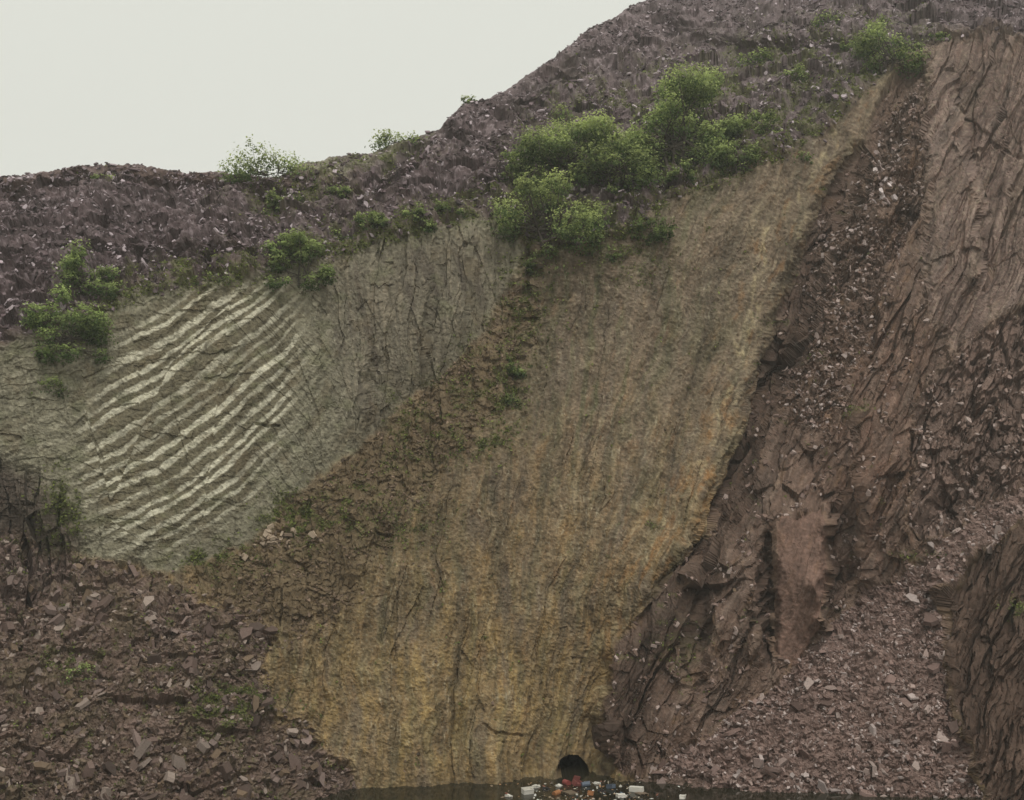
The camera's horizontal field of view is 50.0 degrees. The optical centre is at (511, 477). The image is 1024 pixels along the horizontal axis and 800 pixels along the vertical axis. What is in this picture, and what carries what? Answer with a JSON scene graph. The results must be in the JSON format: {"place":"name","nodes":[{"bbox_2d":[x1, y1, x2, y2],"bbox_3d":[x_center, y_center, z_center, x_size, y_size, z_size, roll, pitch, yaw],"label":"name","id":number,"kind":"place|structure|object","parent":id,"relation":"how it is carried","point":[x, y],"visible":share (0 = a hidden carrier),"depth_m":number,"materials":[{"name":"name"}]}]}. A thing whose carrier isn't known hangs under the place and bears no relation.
{"place":"outdoors","nodes":[
{"label":"outdoors","id":0,"kind":"place"},
{"bbox_2d":[0,0,645,177],"label":"sky","id":1,"kind":"structure","parent":0,"point":[162,84],"materials":[{"name":"white"}]},
{"bbox_2d":[0,0,1023,799],"bbox_3d":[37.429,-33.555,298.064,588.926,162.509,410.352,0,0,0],"label":"quarry cliff","id":2,"kind":"structure","parent":0,"point":[184,422],"depth_m":141.69,"materials":[{"name":"stone"}]},
{"bbox_2d":[31,374,68,398],"bbox_3d":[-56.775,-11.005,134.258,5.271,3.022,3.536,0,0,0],"label":"gorse bush","id":3,"kind":"object","parent":2,"relation":"on","point":[56,382],"visible":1,"depth_m":133.75,"materials":[{"name":"green plant"}]},
{"bbox_2d":[16,284,118,367],"bbox_3d":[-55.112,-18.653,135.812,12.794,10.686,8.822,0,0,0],"label":"oak tree","id":4,"kind":"object","parent":2,"relation":"on","point":[96,326],"visible":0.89,"depth_m":134.51,"materials":[{"name":"green plant"}]},
{"bbox_2d":[58,661,95,685],"bbox_3d":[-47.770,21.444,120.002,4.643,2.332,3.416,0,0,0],"label":"gorse bush","id":5,"kind":"object","parent":2,"relation":"on","point":[79,666],"visible":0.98,"depth_m":119.41,"materials":[{"name":"green plant"}]},
{"bbox_2d":[50,238,125,301],"bbox_3d":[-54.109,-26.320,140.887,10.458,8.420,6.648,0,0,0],"label":"oak tree","id":6,"kind":"object","parent":2,"relation":"on","point":[73,262],"visible":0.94,"depth_m":139.85,"materials":[{"name":"green plant"}]},
{"bbox_2d":[90,172,115,178],"bbox_3d":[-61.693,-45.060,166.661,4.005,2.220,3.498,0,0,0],"label":"gorse bush","id":7,"kind":"object","parent":2,"relation":"on","point":[98,176],"visible":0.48,"depth_m":166.00,"materials":[{"name":"green plant"}]},
{"bbox_2d":[192,270,241,284],"bbox_3d":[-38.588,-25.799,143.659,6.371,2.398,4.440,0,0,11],"label":"gorse bush","id":8,"kind":"object","parent":2,"relation":"on","point":[223,277],"visible":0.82,"depth_m":142.56,"materials":[{"name":"green plant"}]},
{"bbox_2d":[216,134,316,185],"bbox_3d":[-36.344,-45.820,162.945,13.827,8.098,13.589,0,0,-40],"label":"hawthorn tree","id":9,"kind":"object","parent":2,"relation":"on","point":[250,170],"visible":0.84,"depth_m":161.34,"materials":[{"name":"green plant"}]},
{"bbox_2d":[261,187,286,214],"bbox_3d":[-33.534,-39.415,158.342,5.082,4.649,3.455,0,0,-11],"label":"gorse bush","id":10,"kind":"object","parent":2,"relation":"on","point":[276,202],"visible":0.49,"depth_m":157.73,"materials":[{"name":"green plant"}]},
{"bbox_2d":[259,231,308,263],"bbox_3d":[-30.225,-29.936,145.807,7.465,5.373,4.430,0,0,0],"label":"hawthorn tree","id":11,"kind":"object","parent":2,"relation":"on","point":[287,251],"visible":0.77,"depth_m":144.99,"materials":[{"name":"green plant"}]},
{"bbox_2d":[281,190,303,200],"bbox_3d":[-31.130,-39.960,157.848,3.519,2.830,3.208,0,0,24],"label":"gorse bush","id":12,"kind":"object","parent":2,"relation":"on","point":[299,197],"visible":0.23,"depth_m":157.54,"materials":[{"name":"green plant"}]},
{"bbox_2d":[264,226,339,293],"bbox_3d":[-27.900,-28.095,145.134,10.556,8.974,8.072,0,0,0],"label":"hawthorn tree","id":13,"kind":"object","parent":2,"relation":"on","point":[320,272],"visible":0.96,"depth_m":143.90,"materials":[{"name":"green plant"}]},
{"bbox_2d":[324,181,350,198],"bbox_3d":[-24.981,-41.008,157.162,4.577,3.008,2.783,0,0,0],"label":"gorse bush","id":14,"kind":"object","parent":2,"relation":"on","point":[338,192],"visible":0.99,"depth_m":157.08,"materials":[{"name":"green plant"}]},
{"bbox_2d":[329,226,352,242],"bbox_3d":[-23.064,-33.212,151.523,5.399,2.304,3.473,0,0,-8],"label":"gorse bush","id":15,"kind":"object","parent":2,"relation":"on","point":[340,236],"visible":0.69,"depth_m":150.68,"materials":[{"name":"green plant"}]},
{"bbox_2d":[351,208,390,230],"bbox_3d":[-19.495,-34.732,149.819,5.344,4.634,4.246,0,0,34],"label":"gorse bush","id":16,"kind":"object","parent":2,"relation":"on","point":[376,216],"visible":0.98,"depth_m":149.30,"materials":[{"name":"green plant"}]},
{"bbox_2d":[364,128,426,149],"bbox_3d":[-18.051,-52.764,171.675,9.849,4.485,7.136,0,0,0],"label":"gorse bush","id":17,"kind":"object","parent":2,"relation":"on","point":[383,140],"visible":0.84,"depth_m":170.60,"materials":[{"name":"green plant"}]},
{"bbox_2d":[399,202,437,235],"bbox_3d":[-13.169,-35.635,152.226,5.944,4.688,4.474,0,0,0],"label":"gorse bush","id":18,"kind":"object","parent":2,"relation":"on","point":[429,224],"visible":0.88,"depth_m":151.24,"materials":[{"name":"green plant"}]},
{"bbox_2d":[433,199,464,217],"bbox_3d":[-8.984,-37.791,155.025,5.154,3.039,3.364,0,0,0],"label":"gorse bush","id":19,"kind":"object","parent":2,"relation":"on","point":[439,206],"visible":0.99,"depth_m":154.31,"materials":[{"name":"green plant"}]},
{"bbox_2d":[0,60,1023,799],"bbox_3d":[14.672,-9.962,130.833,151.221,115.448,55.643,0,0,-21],"label":"slate scree","id":20,"kind":"structure","parent":2,"relation":"on","point":[144,744],"depth_m":130.10,"materials":[{"name":"grey stone"}]},
{"bbox_2d":[0,0,1023,340],"bbox_3d":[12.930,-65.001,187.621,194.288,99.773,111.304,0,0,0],"label":"slate tip rubble","id":21,"kind":"object","parent":2,"relation":"on","point":[764,38],"visible":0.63,"depth_m":163.87,"materials":[{"name":"stone"}]},
{"bbox_2d":[461,94,476,104],"bbox_3d":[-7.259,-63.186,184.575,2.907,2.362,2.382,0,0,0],"label":"gorse bush","id":22,"kind":"object","parent":21,"relation":"on","point":[464,98],"visible":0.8,"depth_m":184.43,"materials":[{"name":"green plant"}]},
{"bbox_2d":[0,2,1023,799],"bbox_3d":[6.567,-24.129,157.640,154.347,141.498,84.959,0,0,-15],"label":"grass","id":23,"kind":"structure","parent":2,"relation":"on","point":[484,440],"depth_m":147.11,"materials":[{"name":"green plant"}]},
{"bbox_2d":[505,392,520,406],"bbox_3d":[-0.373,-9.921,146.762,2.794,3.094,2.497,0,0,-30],"label":"gorse bush","id":24,"kind":"object","parent":2,"relation":"on","point":[510,398],"visible":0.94,"depth_m":146.30,"materials":[{"name":"green plant"}]},
{"bbox_2d":[505,353,526,384],"bbox_3d":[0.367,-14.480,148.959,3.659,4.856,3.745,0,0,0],"label":"gorse bush","id":25,"kind":"object","parent":2,"relation":"on","point":[516,373],"visible":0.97,"depth_m":148.58,"materials":[{"name":"green plant"}]},
{"bbox_2d":[496,149,553,195],"bbox_3d":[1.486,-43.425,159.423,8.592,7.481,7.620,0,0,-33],"label":"hawthorn tree","id":26,"kind":"object","parent":2,"relation":"on","point":[517,168],"visible":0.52,"depth_m":157.97,"materials":[{"name":"green plant"}]},
{"bbox_2d":[519,239,568,277],"bbox_3d":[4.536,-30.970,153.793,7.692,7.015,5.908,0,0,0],"label":"hawthorn tree","id":27,"kind":"object","parent":2,"relation":"on","point":[530,266],"visible":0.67,"depth_m":152.99,"materials":[{"name":"green plant"}]},
{"bbox_2d":[488,164,612,256],"bbox_3d":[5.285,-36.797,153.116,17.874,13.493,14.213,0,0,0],"label":"birch tree","id":28,"kind":"object","parent":2,"relation":"on","point":[588,222],"visible":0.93,"depth_m":151.62,"materials":[{"name":"green plant"}]},
{"bbox_2d":[507,102,625,187],"bbox_3d":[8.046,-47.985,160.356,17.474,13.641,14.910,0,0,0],"label":"birch tree","id":29,"kind":"object","parent":2,"relation":"on","point":[557,152],"visible":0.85,"depth_m":157.91,"materials":[{"name":"green plant"}]},
{"bbox_2d":[575,232,624,262],"bbox_3d":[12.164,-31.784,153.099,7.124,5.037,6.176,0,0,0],"label":"gorse bush","id":30,"kind":"object","parent":2,"relation":"on","point":[607,254],"visible":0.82,"depth_m":151.95,"materials":[{"name":"green plant"}]},
{"bbox_2d":[561,107,667,193],"bbox_3d":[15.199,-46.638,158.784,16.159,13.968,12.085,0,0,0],"label":"birch tree","id":31,"kind":"object","parent":2,"relation":"on","point":[641,172],"visible":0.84,"depth_m":156.72,"materials":[{"name":"green plant"}]},
{"bbox_2d":[625,216,678,248],"bbox_3d":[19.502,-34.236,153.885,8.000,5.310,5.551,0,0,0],"label":"gorse bush","id":32,"kind":"object","parent":2,"relation":"on","point":[654,235],"visible":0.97,"depth_m":153.25,"materials":[{"name":"green plant"}]},
{"bbox_2d":[622,128,691,169],"bbox_3d":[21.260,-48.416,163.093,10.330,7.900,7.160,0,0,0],"label":"hawthorn tree","id":33,"kind":"object","parent":2,"relation":"on","point":[669,158],"visible":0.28,"depth_m":162.27,"materials":[{"name":"green plant"}]},
{"bbox_2d":[619,58,728,170],"bbox_3d":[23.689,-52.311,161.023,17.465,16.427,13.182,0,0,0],"label":"birch tree","id":34,"kind":"object","parent":2,"relation":"on","point":[674,108],"visible":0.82,"depth_m":160.44,"materials":[{"name":"green plant"}]},
{"bbox_2d":[662,158,697,185],"bbox_3d":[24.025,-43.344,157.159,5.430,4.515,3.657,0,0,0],"label":"gorse bush","id":35,"kind":"object","parent":2,"relation":"on","point":[690,175],"visible":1,"depth_m":156.78,"materials":[{"name":"green plant"}]},
{"bbox_2d":[657,62,754,150],"bbox_3d":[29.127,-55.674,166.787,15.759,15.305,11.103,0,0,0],"label":"birch tree","id":36,"kind":"object","parent":2,"relation":"on","point":[733,127],"visible":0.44,"depth_m":165.10,"materials":[{"name":"green plant"}]},
{"bbox_2d":[707,138,762,176],"bbox_3d":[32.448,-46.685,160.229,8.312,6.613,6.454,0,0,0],"label":"hawthorn tree","id":37,"kind":"object","parent":2,"relation":"on","point":[748,157],"visible":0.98,"depth_m":159.61,"materials":[{"name":"green plant"}]},
{"bbox_2d":[734,46,773,66],"bbox_3d":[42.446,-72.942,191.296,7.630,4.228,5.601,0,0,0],"label":"gorse bush","id":38,"kind":"object","parent":2,"relation":"on","point":[765,55],"visible":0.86,"depth_m":191.13,"materials":[{"name":"green plant"}]},
{"bbox_2d":[741,108,782,135],"bbox_3d":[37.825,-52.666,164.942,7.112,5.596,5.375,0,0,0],"label":"hawthorn tree","id":39,"kind":"object","parent":2,"relation":"on","point":[761,129],"visible":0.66,"depth_m":164.07,"materials":[{"name":"green plant"}]},
{"bbox_2d":[782,62,809,82],"bbox_3d":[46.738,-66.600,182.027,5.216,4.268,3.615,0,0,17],"label":"gorse bush","id":40,"kind":"object","parent":2,"relation":"on","point":[798,70],"visible":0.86,"depth_m":181.97,"materials":[{"name":"green plant"}]},
{"bbox_2d":[793,151,814,163],"bbox_3d":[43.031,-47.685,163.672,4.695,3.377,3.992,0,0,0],"label":"gorse bush","id":41,"kind":"object","parent":2,"relation":"on","point":[806,158],"visible":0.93,"depth_m":163.12,"materials":[{"name":"green plant"}]},
{"bbox_2d":[809,8,844,27],"bbox_3d":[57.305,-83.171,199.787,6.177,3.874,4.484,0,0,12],"label":"gorse bush","id":42,"kind":"object","parent":2,"relation":"on","point":[824,15],"visible":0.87,"depth_m":199.28,"materials":[{"name":"green plant"}]},
{"bbox_2d":[839,37,860,50],"bbox_3d":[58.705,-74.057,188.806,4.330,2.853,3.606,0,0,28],"label":"gorse bush","id":43,"kind":"object","parent":2,"relation":"on","point":[849,44],"visible":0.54,"depth_m":188.58,"materials":[{"name":"green plant"}]},
{"bbox_2d":[845,10,930,79],"bbox_3d":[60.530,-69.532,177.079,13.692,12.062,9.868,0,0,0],"label":"hawthorn tree","id":44,"kind":"object","parent":2,"relation":"on","point":[861,47],"visible":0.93,"depth_m":176.11,"materials":[{"name":"green plant"}]},
{"bbox_2d":[929,31,950,40],"bbox_3d":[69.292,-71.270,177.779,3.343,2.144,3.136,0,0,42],"label":"gorse bush","id":45,"kind":"object","parent":2,"relation":"on","point":[940,35],"visible":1,"depth_m":177.34,"materials":[{"name":"green plant"}]},
{"bbox_2d":[316,755,1007,799],"bbox_3d":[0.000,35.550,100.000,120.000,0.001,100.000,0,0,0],"label":"pool water","id":46,"kind":"structure","parent":0,"point":[572,766],"depth_m":124.00,"materials":[{"name":"black liquid"}]},
{"bbox_2d":[521,786,533,794],"bbox_3d":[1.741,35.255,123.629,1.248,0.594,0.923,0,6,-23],"label":"plastic crate","id":47,"kind":"object","parent":46,"relation":"on","point":[527,790],"visible":1,"depth_m":123.39,"materials":[{"name":"white plastic"}]},
{"bbox_2d":[552,789,560,795],"bbox_3d":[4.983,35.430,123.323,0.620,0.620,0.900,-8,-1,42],"label":"oil drum","id":48,"kind":"object","parent":46,"relation":"in","point":[557,792],"visible":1,"depth_m":123.11,"materials":[{"name":"orange metal"}]},
{"bbox_2d":[562,779,570,784],"bbox_3d":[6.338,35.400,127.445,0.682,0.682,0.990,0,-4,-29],"label":"oil drum","id":49,"kind":"object","parent":46,"relation":"in","point":[566,782],"visible":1,"depth_m":127.14,"materials":[{"name":"red paint"}]},
{"bbox_2d":[562,790,577,794],"bbox_3d":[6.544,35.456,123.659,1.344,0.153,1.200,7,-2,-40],"label":"wooden pallet","id":50,"kind":"object","parent":46,"relation":"in","point":[570,792],"visible":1,"depth_m":123.53,"materials":[{"name":"brown wood"}]},
{"bbox_2d":[571,775,581,786],"bbox_3d":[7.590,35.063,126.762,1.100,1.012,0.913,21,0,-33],"label":"armchair","id":51,"kind":"object","parent":46,"relation":"in","point":[576,781],"visible":1,"depth_m":126.73,"materials":[{"name":"red fabric"}]},
{"bbox_2d":[581,781,589,786],"bbox_3d":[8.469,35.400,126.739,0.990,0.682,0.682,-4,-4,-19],"label":"oil drum","id":52,"kind":"object","parent":46,"relation":"in","point":[586,783],"visible":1,"depth_m":126.51,"materials":[{"name":"blue metal"}]},
{"bbox_2d":[587,790,593,795],"bbox_3d":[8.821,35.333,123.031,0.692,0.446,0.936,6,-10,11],"label":"plastic crate","id":53,"kind":"object","parent":46,"relation":"on","point":[591,793],"visible":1,"depth_m":122.62,"materials":[{"name":"orange plastic"}]},
{"bbox_2d":[490,780,696,799],"bbox_3d":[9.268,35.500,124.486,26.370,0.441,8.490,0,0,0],"label":"floating litter","id":54,"kind":"object","parent":46,"relation":"on","point":[620,785],"visible":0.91,"depth_m":123.44,"materials":[{"name":"plastic"}]},
{"bbox_2d":[606,784,615,788],"bbox_3d":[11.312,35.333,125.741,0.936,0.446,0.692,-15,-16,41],"label":"plastic crate","id":55,"kind":"object","parent":46,"relation":"on","point":[609,786],"visible":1,"depth_m":125.48,"materials":[{"name":"blue plastic"}]},
{"bbox_2d":[616,793,626,797],"bbox_3d":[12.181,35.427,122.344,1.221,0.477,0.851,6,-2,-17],"label":"polystyrene block","id":56,"kind":"object","parent":46,"relation":"in","point":[620,795],"depth_m":122.10,"materials":[{"name":"white plastic"}]},
{"bbox_2d":[629,786,643,791],"bbox_3d":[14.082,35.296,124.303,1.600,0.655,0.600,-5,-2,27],"label":"fridge","id":57,"kind":"object","parent":46,"relation":"in","point":[636,788],"visible":1,"depth_m":124.09,"materials":[{"name":"white metal"}]},
{"bbox_2d":[635,792,648,794],"bbox_3d":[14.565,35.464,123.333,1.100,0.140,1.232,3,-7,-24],"label":"wooden pallet","id":58,"kind":"object","parent":46,"relation":"in","point":[640,793],"visible":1,"depth_m":122.99,"materials":[{"name":"brown wood"}]},
{"bbox_2d":[679,794,685,798],"bbox_3d":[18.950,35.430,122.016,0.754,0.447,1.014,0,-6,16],"label":"polystyrene block","id":59,"kind":"object","parent":46,"relation":"in","point":[681,796],"depth_m":121.67,"materials":[{"name":"white plastic"}]}
]}

